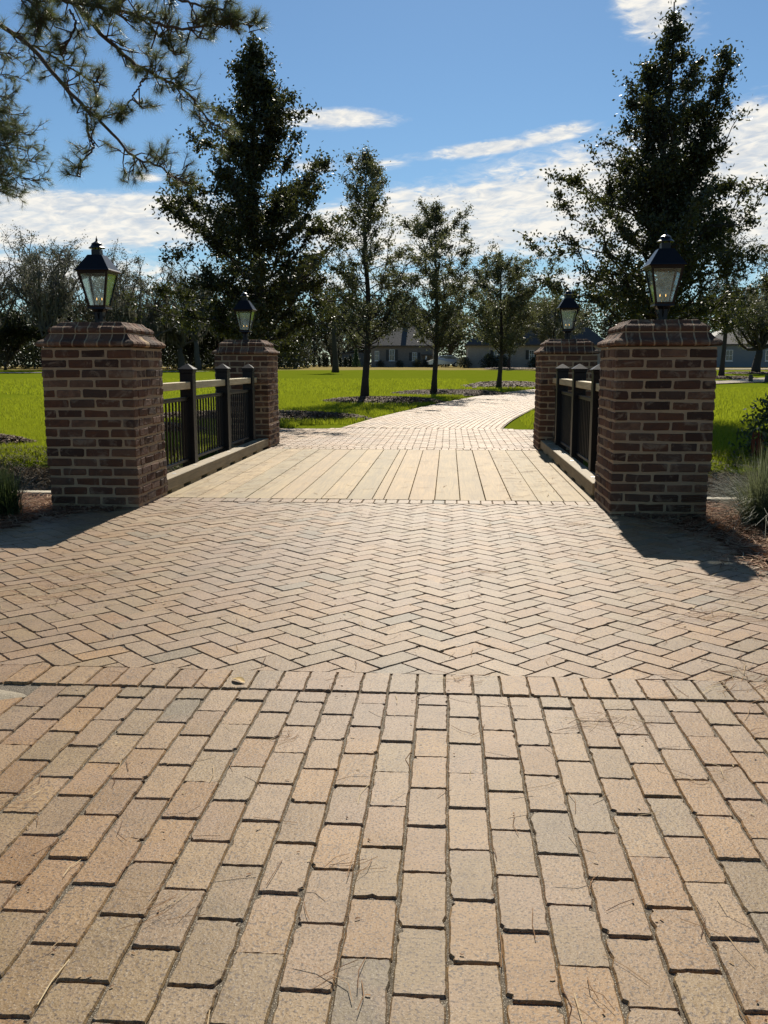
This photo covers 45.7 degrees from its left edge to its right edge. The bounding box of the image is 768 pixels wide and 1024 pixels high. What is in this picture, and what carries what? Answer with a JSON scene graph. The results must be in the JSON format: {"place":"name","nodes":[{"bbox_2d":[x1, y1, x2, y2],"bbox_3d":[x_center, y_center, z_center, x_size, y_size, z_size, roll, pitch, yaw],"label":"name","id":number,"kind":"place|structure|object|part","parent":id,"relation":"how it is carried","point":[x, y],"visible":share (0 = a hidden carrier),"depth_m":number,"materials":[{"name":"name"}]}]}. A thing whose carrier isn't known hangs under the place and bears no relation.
{"place":"outdoors","nodes":[
{"label":"outdoors","id":0,"kind":"place"},
{"bbox_2d":[0,371,178,372],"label":"side path","id":1,"kind":"structure","parent":0,"point":[41,372],"depth_m":78.11,"materials":[{"name":"grey concrete"}]},
{"bbox_2d":[1,444,765,494],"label":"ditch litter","id":2,"kind":"object","parent":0,"point":[37,446],"visible":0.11,"depth_m":11.90,"materials":[{"name":"brown plant"}]},
{"bbox_2d":[0,498,767,1023],"bbox_3d":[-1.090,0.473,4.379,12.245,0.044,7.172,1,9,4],"label":"pavement","id":3,"kind":"structure","parent":0,"point":[584,596],"depth_m":2.66,"materials":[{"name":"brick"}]},
{"bbox_2d":[0,690,26,699],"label":"concrete","id":4,"kind":"object","parent":3,"relation":"on","point":[4,694],"visible":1,"depth_m":3.20,"materials":[{"name":"beige concrete"}]},
{"bbox_2d":[0,449,767,1023],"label":"fallen needles","id":5,"kind":"object","parent":3,"relation":"on","point":[18,595],"depth_m":3.34,"materials":[{"name":"brown plant"}]},
{"bbox_2d":[0,365,767,569],"bbox_3d":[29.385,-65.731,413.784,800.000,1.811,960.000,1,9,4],"label":"ground","id":6,"kind":"structure","parent":0,"point":[472,375],"depth_m":40.16,"materials":[{"name":"green plant"}]},
{"bbox_2d":[0,229,30,328],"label":"mossy oak","id":7,"kind":"object","parent":6,"relation":"on","point":[4,298],"visible":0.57,"depth_m":89.21,"materials":[{"name":"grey plant"}]},
{"bbox_2d":[0,301,38,369],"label":"dark tree","id":8,"kind":"object","parent":6,"relation":"on","point":[14,335],"visible":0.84,"depth_m":97.99,"materials":[{"name":"green plant"}]},
{"bbox_2d":[0,32,57,211],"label":"pine tree","id":9,"kind":"object","parent":6,"relation":"on","point":[12,129],"visible":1,"depth_m":23.56,"materials":[{"name":"green plant"}]},
{"bbox_2d":[0,459,66,520],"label":"ornamental grass","id":10,"kind":"object","parent":6,"relation":"on","point":[9,498],"depth_m":7.01,"materials":[{"name":"green plant"}]},
{"bbox_2d":[21,490,51,498],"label":"retaining wall","id":11,"kind":"structure","parent":6,"relation":"on","point":[43,492],"depth_m":8.12,"materials":[{"name":"beige concrete"}]},
{"bbox_2d":[0,224,86,347],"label":"mossy oak","id":12,"kind":"object","parent":6,"relation":"on","point":[56,309],"visible":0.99,"depth_m":85.71,"materials":[{"name":"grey plant"}]},
{"bbox_2d":[4,220,90,347],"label":"mossy oak","id":13,"kind":"object","parent":6,"relation":"on","point":[21,242],"visible":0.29,"depth_m":91.57,"materials":[{"name":"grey plant"}]},
{"bbox_2d":[20,300,82,347],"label":"dark tree","id":14,"kind":"object","parent":6,"relation":"on","point":[37,335],"visible":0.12,"depth_m":99.00,"materials":[{"name":"green plant"}]},
{"bbox_2d":[71,300,108,321],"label":"dark tree","id":15,"kind":"object","parent":6,"relation":"on","point":[84,320],"visible":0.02,"depth_m":98.47,"materials":[{"name":"green plant"}]},
{"bbox_2d":[35,322,167,511],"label":"brick pier","id":16,"kind":"structure","parent":6,"relation":"on","point":[104,413],"depth_m":7.34,"materials":[{"name":"brown brick"}]},
{"bbox_2d":[74,236,120,321],"bbox_3d":[-2.350,-1.908,7.505,0.290,0.705,0.290,1,9,4],"label":"gas lantern","id":17,"kind":"object","parent":16,"relation":"on","point":[96,262],"visible":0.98,"depth_m":7.46,"materials":[{"name":"black metal"}]},
{"bbox_2d":[62,239,145,321],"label":"mossy oak","id":18,"kind":"object","parent":6,"relation":"on","point":[97,283],"visible":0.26,"depth_m":92.92,"materials":[{"name":"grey plant"}]},
{"bbox_2d":[0,0,271,192],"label":"pine tree","id":19,"kind":"object","parent":6,"relation":"on","point":[211,19],"visible":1,"depth_m":14.04,"materials":[{"name":"green plant"}]},
{"bbox_2d":[96,252,199,338],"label":"mossy oak","id":20,"kind":"object","parent":6,"relation":"on","point":[126,315],"visible":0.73,"depth_m":88.73,"materials":[{"name":"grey plant"}]},
{"bbox_2d":[135,313,171,350],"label":"dark tree","id":21,"kind":"object","parent":6,"relation":"on","point":[166,343],"visible":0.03,"depth_m":101.27,"materials":[{"name":"green plant"}]},
{"bbox_2d":[0,318,313,368],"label":"undergrowth","id":22,"kind":"object","parent":6,"relation":"on","point":[34,353],"visible":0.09,"depth_m":107.24,"materials":[{"name":"green plant"}]},
{"bbox_2d":[144,260,219,368],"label":"mossy oak","id":23,"kind":"object","parent":6,"relation":"on","point":[175,338],"visible":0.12,"depth_m":94.61,"materials":[{"name":"green plant"}]},
{"bbox_2d":[169,321,210,364],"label":"dark tree","id":24,"kind":"object","parent":6,"relation":"on","point":[189,348],"visible":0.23,"depth_m":101.79,"materials":[{"name":"green plant"}]},
{"bbox_2d":[159,257,221,370],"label":"mossy oak","id":25,"kind":"object","parent":6,"relation":"on","point":[195,338],"visible":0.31,"depth_m":89.70,"materials":[{"name":"green plant"}]},
{"bbox_2d":[203,330,228,354],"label":"dark tree","id":26,"kind":"object","parent":6,"relation":"on","point":[212,342],"visible":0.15,"depth_m":101.30,"materials":[{"name":"green plant"}]},
{"bbox_2d":[207,274,271,344],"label":"mossy oak","id":27,"kind":"object","parent":6,"relation":"on","point":[230,338],"visible":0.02,"depth_m":96.91,"materials":[{"name":"green plant"}]},
{"bbox_2d":[212,340,279,448],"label":"brick pier","id":28,"kind":"structure","parent":6,"relation":"on","point":[236,356],"depth_m":12.61,"materials":[{"name":"brown brick"}]},
{"bbox_2d":[232,289,256,339],"bbox_3d":[-1.953,-2.768,12.821,0.290,0.705,0.290,1,9,4],"label":"gas lantern","id":29,"kind":"object","parent":28,"relation":"on","point":[244,304],"visible":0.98,"depth_m":12.75,"materials":[{"name":"black metal"}]},
{"bbox_2d":[114,30,391,359],"bbox_3d":[-2.880,-6.212,20.099,5.806,8.156,5.541,5,10,29],"label":"evergreen oak","id":30,"kind":"object","parent":6,"relation":"on","point":[249,224],"visible":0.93,"depth_m":19.45,"materials":[{"name":"green plant"}]},
{"bbox_2d":[265,321,277,341],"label":"dark tree","id":31,"kind":"object","parent":6,"relation":"on","point":[267,335],"visible":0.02,"depth_m":102.52,"materials":[{"name":"green plant"}]},
{"bbox_2d":[271,302,312,329],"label":"dark tree","id":32,"kind":"object","parent":6,"relation":"on","point":[273,319],"visible":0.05,"depth_m":141.66,"materials":[{"name":"green plant"}]},
{"bbox_2d":[300,334,326,366],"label":"grey shrub tree","id":33,"kind":"object","parent":6,"relation":"on","point":[316,349],"visible":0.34,"depth_m":129.69,"materials":[{"name":"green plant"}]},
{"bbox_2d":[311,355,316,366],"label":"clipped shrub","id":34,"kind":"object","parent":6,"relation":"on","point":[314,362],"visible":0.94,"depth_m":125.36,"materials":[{"name":"green plant"}]},
{"bbox_2d":[317,356,321,366],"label":"clipped shrub","id":35,"kind":"object","parent":6,"relation":"on","point":[319,360],"visible":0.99,"depth_m":125.34,"materials":[{"name":"green plant"}]},
{"bbox_2d":[321,356,325,366],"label":"clipped shrub","id":36,"kind":"object","parent":6,"relation":"on","point":[323,359],"visible":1,"depth_m":125.28,"materials":[{"name":"green plant"}]},
{"bbox_2d":[323,356,329,366],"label":"clipped shrub","id":37,"kind":"object","parent":6,"relation":"on","point":[327,362],"visible":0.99,"depth_m":125.24,"materials":[{"name":"green plant"}]},
{"bbox_2d":[313,304,343,365],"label":"dark tree","id":38,"kind":"object","parent":6,"relation":"on","point":[324,336],"visible":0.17,"depth_m":155.52,"materials":[{"name":"green plant"}]},
{"bbox_2d":[319,333,345,362],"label":"grey shrub tree","id":39,"kind":"object","parent":6,"relation":"on","point":[339,347],"visible":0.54,"depth_m":130.98,"materials":[{"name":"green plant"}]},
{"bbox_2d":[318,278,351,372],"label":"lawn tree","id":40,"kind":"object","parent":6,"relation":"on","point":[335,367],"visible":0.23,"depth_m":78.30,"materials":[{"name":"green plant"}]},
{"bbox_2d":[338,357,342,366],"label":"clipped shrub","id":41,"kind":"object","parent":6,"relation":"on","point":[340,362],"visible":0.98,"depth_m":125.16,"materials":[{"name":"green plant"}]},
{"bbox_2d":[342,357,348,366],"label":"clipped shrub","id":42,"kind":"object","parent":6,"relation":"on","point":[345,362],"visible":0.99,"depth_m":125.09,"materials":[{"name":"green plant"}]},
{"bbox_2d":[347,355,352,366],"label":"clipped shrub","id":43,"kind":"object","parent":6,"relation":"on","point":[349,359],"visible":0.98,"depth_m":124.98,"materials":[{"name":"green plant"}]},
{"bbox_2d":[339,349,363,366],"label":"shed","id":44,"kind":"structure","parent":6,"relation":"on","point":[360,356],"depth_m":127.79,"materials":[{"name":"grey brick"}]},
{"bbox_2d":[325,297,382,346],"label":"dark tree","id":45,"kind":"object","parent":6,"relation":"on","point":[344,330],"visible":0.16,"depth_m":146.92,"materials":[{"name":"green plant"}]},
{"bbox_2d":[341,330,371,352],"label":"grey shrub tree","id":46,"kind":"object","parent":6,"relation":"on","point":[349,349],"visible":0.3,"depth_m":134.31,"materials":[{"name":"green plant"}]},
{"bbox_2d":[351,348,361,366],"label":"conifer","id":47,"kind":"object","parent":6,"relation":"on","point":[355,361],"visible":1,"depth_m":124.05,"materials":[{"name":"green plant"}]},
{"bbox_2d":[0,285,713,365],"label":"woods","id":48,"kind":"object","parent":6,"relation":"on","point":[461,353],"visible":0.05,"depth_m":173.95,"materials":[{"name":"green plant"}]},
{"bbox_2d":[292,141,456,396],"bbox_3d":[-0.388,-6.999,26.725,5.061,7.453,4.048,4,10,21],"label":"young oak","id":49,"kind":"object","parent":6,"relation":"on","point":[367,163],"visible":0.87,"depth_m":26.50,"materials":[{"name":"green plant"}]},
{"bbox_2d":[163,449,594,501],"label":"bridge deck","id":50,"kind":"structure","parent":6,"relation":"on","point":[385,477],"depth_m":9.40,"materials":[{"name":"brown wood"}]},
{"bbox_2d":[162,364,256,468],"bbox_3d":[-1.954,-0.950,10.389,0.165,1.457,4.588,1,9,4],"label":"railing","id":51,"kind":"object","parent":50,"relation":"attached to","point":[225,403],"visible":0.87,"depth_m":10.22,"materials":[{"name":"black wood"}]},
{"bbox_2d":[167,438,268,492],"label":"timber kerb","id":52,"kind":"structure","parent":50,"relation":"on","point":[178,479],"depth_m":9.72,"materials":[{"name":"brown wood"}]},
{"bbox_2d":[540,440,594,496],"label":"timber kerb","id":53,"kind":"structure","parent":50,"relation":"on","point":[581,474],"depth_m":9.45,"materials":[{"name":"brown wood"}]},
{"bbox_2d":[552,364,599,472],"bbox_3d":[2.137,-0.891,10.021,0.165,1.457,4.558,1,9,4],"label":"railing","id":54,"kind":"object","parent":50,"relation":"attached to","point":[576,423],"visible":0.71,"depth_m":9.97,"materials":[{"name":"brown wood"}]},
{"bbox_2d":[376,360,384,366],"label":"garden shrub","id":55,"kind":"object","parent":6,"relation":"on","point":[379,364],"visible":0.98,"depth_m":122.56,"materials":[{"name":"green plant"}]},
{"bbox_2d":[0,378,767,470],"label":"grass","id":56,"kind":"structure","parent":6,"relation":"on","point":[33,426],"depth_m":24.45,"materials":[{"name":"green plant"}]},
{"bbox_2d":[0,492,767,581],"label":"pine straw","id":57,"kind":"object","parent":6,"relation":"on","point":[688,523],"visible":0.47,"depth_m":6.59,"materials":[{"name":"brown plant"}]},
{"bbox_2d":[0,367,767,446],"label":"mulch","id":58,"kind":"object","parent":6,"relation":"on","point":[7,439],"visible":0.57,"depth_m":26.34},
{"bbox_2d":[371,297,399,342],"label":"dark tree","id":59,"kind":"object","parent":6,"relation":"on","point":[385,318],"visible":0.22,"depth_m":154.17,"materials":[{"name":"green plant"}]},
{"bbox_2d":[395,359,403,366],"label":"garden shrub","id":60,"kind":"object","parent":6,"relation":"on","point":[399,362],"visible":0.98,"depth_m":122.36,"materials":[{"name":"green plant"}]},
{"bbox_2d":[371,322,433,366],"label":"brick house","id":61,"kind":"structure","parent":6,"relation":"on","point":[403,349],"depth_m":124.36,"materials":[{"name":"white"}]},
{"bbox_2d":[375,351,378,360],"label":"window frame","id":62,"kind":"structure","parent":61,"relation":"in","point":[376,352],"depth_m":124.54,"materials":[{"name":"white"}]},
{"bbox_2d":[389,350,394,360],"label":"window frame","id":63,"kind":"structure","parent":61,"relation":"in","point":[391,352],"depth_m":124.39,"materials":[{"name":"white"}]},
{"bbox_2d":[412,352,416,360],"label":"window frame","id":64,"kind":"structure","parent":61,"relation":"in","point":[414,354],"depth_m":124.18,"materials":[{"name":"white"}]},
{"bbox_2d":[411,358,423,366],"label":"garden shrub","id":65,"kind":"object","parent":6,"relation":"on","point":[417,362],"visible":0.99,"depth_m":121.70,"materials":[{"name":"green plant"}]},
{"bbox_2d":[408,298,434,337],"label":"dark tree","id":66,"kind":"object","parent":6,"relation":"on","point":[424,317],"visible":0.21,"depth_m":147.25,"materials":[{"name":"green plant"}]},
{"bbox_2d":[422,359,429,366],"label":"garden shrub","id":67,"kind":"object","parent":6,"relation":"on","point":[425,364],"visible":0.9,"depth_m":121.88,"materials":[{"name":"green plant"}]},
{"bbox_2d":[362,194,515,392],"bbox_3d":[1.677,-7.358,31.210,5.152,6.671,4.030,6,11,33],"label":"young oak","id":68,"kind":"object","parent":6,"relation":"on","point":[444,321],"visible":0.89,"depth_m":30.85,"materials":[{"name":"green plant"}]},
{"bbox_2d":[427,355,460,366],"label":"parked car","id":69,"kind":"object","parent":6,"relation":"on","point":[447,359],"visible":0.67,"depth_m":119.64,"materials":[{"name":"silver metal"}]},
{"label":"side windows","id":70,"kind":"part","parent":69,"relation":"part of","materials":[{"name":"black glass"}]},
{"bbox_2d":[429,303,473,354],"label":"dark tree","id":71,"kind":"object","parent":6,"relation":"on","point":[453,346],"visible":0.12,"depth_m":155.91,"materials":[{"name":"green plant"}]},
{"bbox_2d":[457,355,471,367],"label":"garden shrub","id":72,"kind":"object","parent":6,"relation":"on","point":[465,362],"visible":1,"depth_m":113.80,"materials":[{"name":"green plant"}]},
{"bbox_2d":[478,353,497,367],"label":"garden shrub","id":73,"kind":"object","parent":6,"relation":"on","point":[488,358],"visible":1,"depth_m":112.96,"materials":[{"name":"green plant"}]},
{"bbox_2d":[494,355,511,366],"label":"garden shrub","id":74,"kind":"object","parent":6,"relation":"on","point":[505,361],"visible":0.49,"depth_m":112.81,"materials":[{"name":"green plant"}]},
{"bbox_2d":[442,232,569,387],"bbox_3d":[4.574,-8.423,38.193,5.932,6.424,5.607,-2,9,-13],"label":"young oak","id":75,"kind":"object","parent":6,"relation":"on","point":[514,320],"visible":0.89,"depth_m":37.58,"materials":[{"name":"green plant"}]},
{"bbox_2d":[487,283,548,367],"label":"tree","id":76,"kind":"object","parent":6,"relation":"on","point":[524,341],"visible":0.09,"depth_m":102.79,"materials":[{"name":"green plant"}]},
{"bbox_2d":[527,356,535,367],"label":"garden shrub","id":77,"kind":"object","parent":6,"relation":"on","point":[532,361],"visible":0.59,"depth_m":112.71,"materials":[{"name":"green plant"}]},
{"bbox_2d":[463,283,603,367],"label":"brick house","id":78,"kind":"structure","parent":6,"relation":"on","point":[477,352],"depth_m":114.55,"materials":[{"name":"white"}]},
{"bbox_2d":[529,350,533,358],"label":"window frame","id":79,"kind":"structure","parent":78,"relation":"in","point":[531,352],"depth_m":114.26,"materials":[{"name":"white"}]},
{"bbox_2d":[523,284,595,342],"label":"tree","id":80,"kind":"object","parent":6,"relation":"on","point":[547,324],"visible":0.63,"depth_m":100.08,"materials":[{"name":"green plant"}]},
{"bbox_2d":[533,339,599,452],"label":"brick pier","id":81,"kind":"structure","parent":6,"relation":"on","point":[552,355],"depth_m":12.21,"materials":[{"name":"brown brick"}]},
{"bbox_2d":[556,287,579,338],"bbox_3d":[2.504,-2.704,12.424,0.290,0.705,0.290,1,9,4],"label":"gas lantern","id":82,"kind":"object","parent":81,"relation":"on","point":[568,303],"visible":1,"depth_m":12.35,"materials":[{"name":"black metal"}]},
{"bbox_2d":[562,299,594,327],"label":"dark tree","id":83,"kind":"object","parent":6,"relation":"on","point":[582,319],"visible":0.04,"depth_m":144.96,"materials":[{"name":"green plant"}]},
{"bbox_2d":[597,300,638,337],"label":"dark tree","id":84,"kind":"object","parent":6,"relation":"on","point":[605,322],"visible":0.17,"depth_m":135.26,"materials":[{"name":"green plant"}]},
{"bbox_2d":[512,0,767,334],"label":"evergreen oak","id":85,"kind":"object","parent":6,"relation":"on","point":[658,193],"visible":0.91,"depth_m":18.73,"materials":[{"name":"green plant"}]},
{"bbox_2d":[594,319,722,519],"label":"brick pier","id":86,"kind":"structure","parent":6,"relation":"on","point":[656,395],"depth_m":6.93,"materials":[{"name":"brown brick"}]},
{"bbox_2d":[642,231,687,319],"bbox_3d":[2.182,-1.844,7.112,0.290,0.705,0.290,1,9,4],"label":"gas lantern","id":87,"kind":"object","parent":86,"relation":"on","point":[665,256],"visible":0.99,"depth_m":7.05,"materials":[{"name":"black metal"}]},
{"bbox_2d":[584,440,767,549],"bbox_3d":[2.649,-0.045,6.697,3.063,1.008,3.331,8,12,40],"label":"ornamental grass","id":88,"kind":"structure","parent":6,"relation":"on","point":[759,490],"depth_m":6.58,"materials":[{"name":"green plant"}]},
{"bbox_2d":[706,497,745,505],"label":"retaining wall","id":89,"kind":"structure","parent":6,"relation":"on","point":[709,499],"depth_m":7.71,"materials":[{"name":"beige concrete"}]},
{"bbox_2d":[695,215,767,375],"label":"evergreen oak","id":90,"kind":"object","parent":6,"relation":"on","point":[729,287],"visible":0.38,"depth_m":55.85,"materials":[{"name":"green plant"}]},
{"bbox_2d":[704,282,764,328],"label":"dark tree","id":91,"kind":"object","parent":6,"relation":"on","point":[745,299],"visible":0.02,"depth_m":130.74,"materials":[{"name":"green plant"}]},
{"bbox_2d":[706,327,767,367],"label":"brick house","id":92,"kind":"structure","parent":6,"relation":"on","point":[736,357],"depth_m":117.42,"materials":[{"name":"blue brick"}]},
{"bbox_2d":[725,350,732,361],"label":"window frame","id":93,"kind":"structure","parent":92,"relation":"in","point":[729,353],"depth_m":117.46,"materials":[{"name":"white"}]},
{"bbox_2d":[764,350,767,361],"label":"window frame","id":94,"kind":"structure","parent":92,"relation":"in","point":[766,354],"depth_m":117.14,"materials":[{"name":"white"}]},
{"bbox_2d":[713,270,767,371],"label":"live oak","id":95,"kind":"object","parent":6,"relation":"on","point":[757,342],"visible":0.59,"depth_m":72.52,"materials":[{"name":"green plant"}]},
{"bbox_2d":[728,393,767,453],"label":"bank shrub","id":96,"kind":"object","parent":6,"relation":"on","point":[764,420],"visible":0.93,"depth_m":12.05,"materials":[{"name":"green plant"}]},
{"bbox_2d":[742,235,767,307],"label":"mossy oak","id":97,"kind":"object","parent":6,"relation":"on","point":[765,253],"visible":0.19,"depth_m":99.33,"materials":[{"name":"green plant"}]},
{"bbox_2d":[750,431,763,456],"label":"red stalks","id":98,"kind":"object","parent":6,"relation":"on","point":[753,445],"visible":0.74,"depth_m":11.88,"materials":[{"name":"red plant"}]},
{"bbox_2d":[0,0,767,364],"label":"sky","id":99,"kind":"structure","parent":0,"point":[466,101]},
{"bbox_2d":[280,428,520,444],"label":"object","id":100,"kind":"object","parent":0,"point":[315,428],"visible":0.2,"depth_m":16.70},
{"bbox_2d":[268,389,535,450],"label":"driveway","id":101,"kind":"structure","parent":0,"point":[469,416],"depth_m":15.86,"materials":[{"name":"brick"}]},
{"bbox_2d":[381,381,763,429],"bbox_3d":[11.917,-5.068,37.602,9.463,0.308,49.044,7,11,35],"label":"drive bed","id":102,"kind":"object","parent":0,"point":[534,408],"visible":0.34,"depth_m":20.21,"materials":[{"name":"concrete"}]},
{"bbox_2d":[716,377,764,383],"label":"path","id":103,"kind":"structure","parent":0,"point":[745,380],"depth_m":48.25,"materials":[{"name":"concrete"}]}
]}

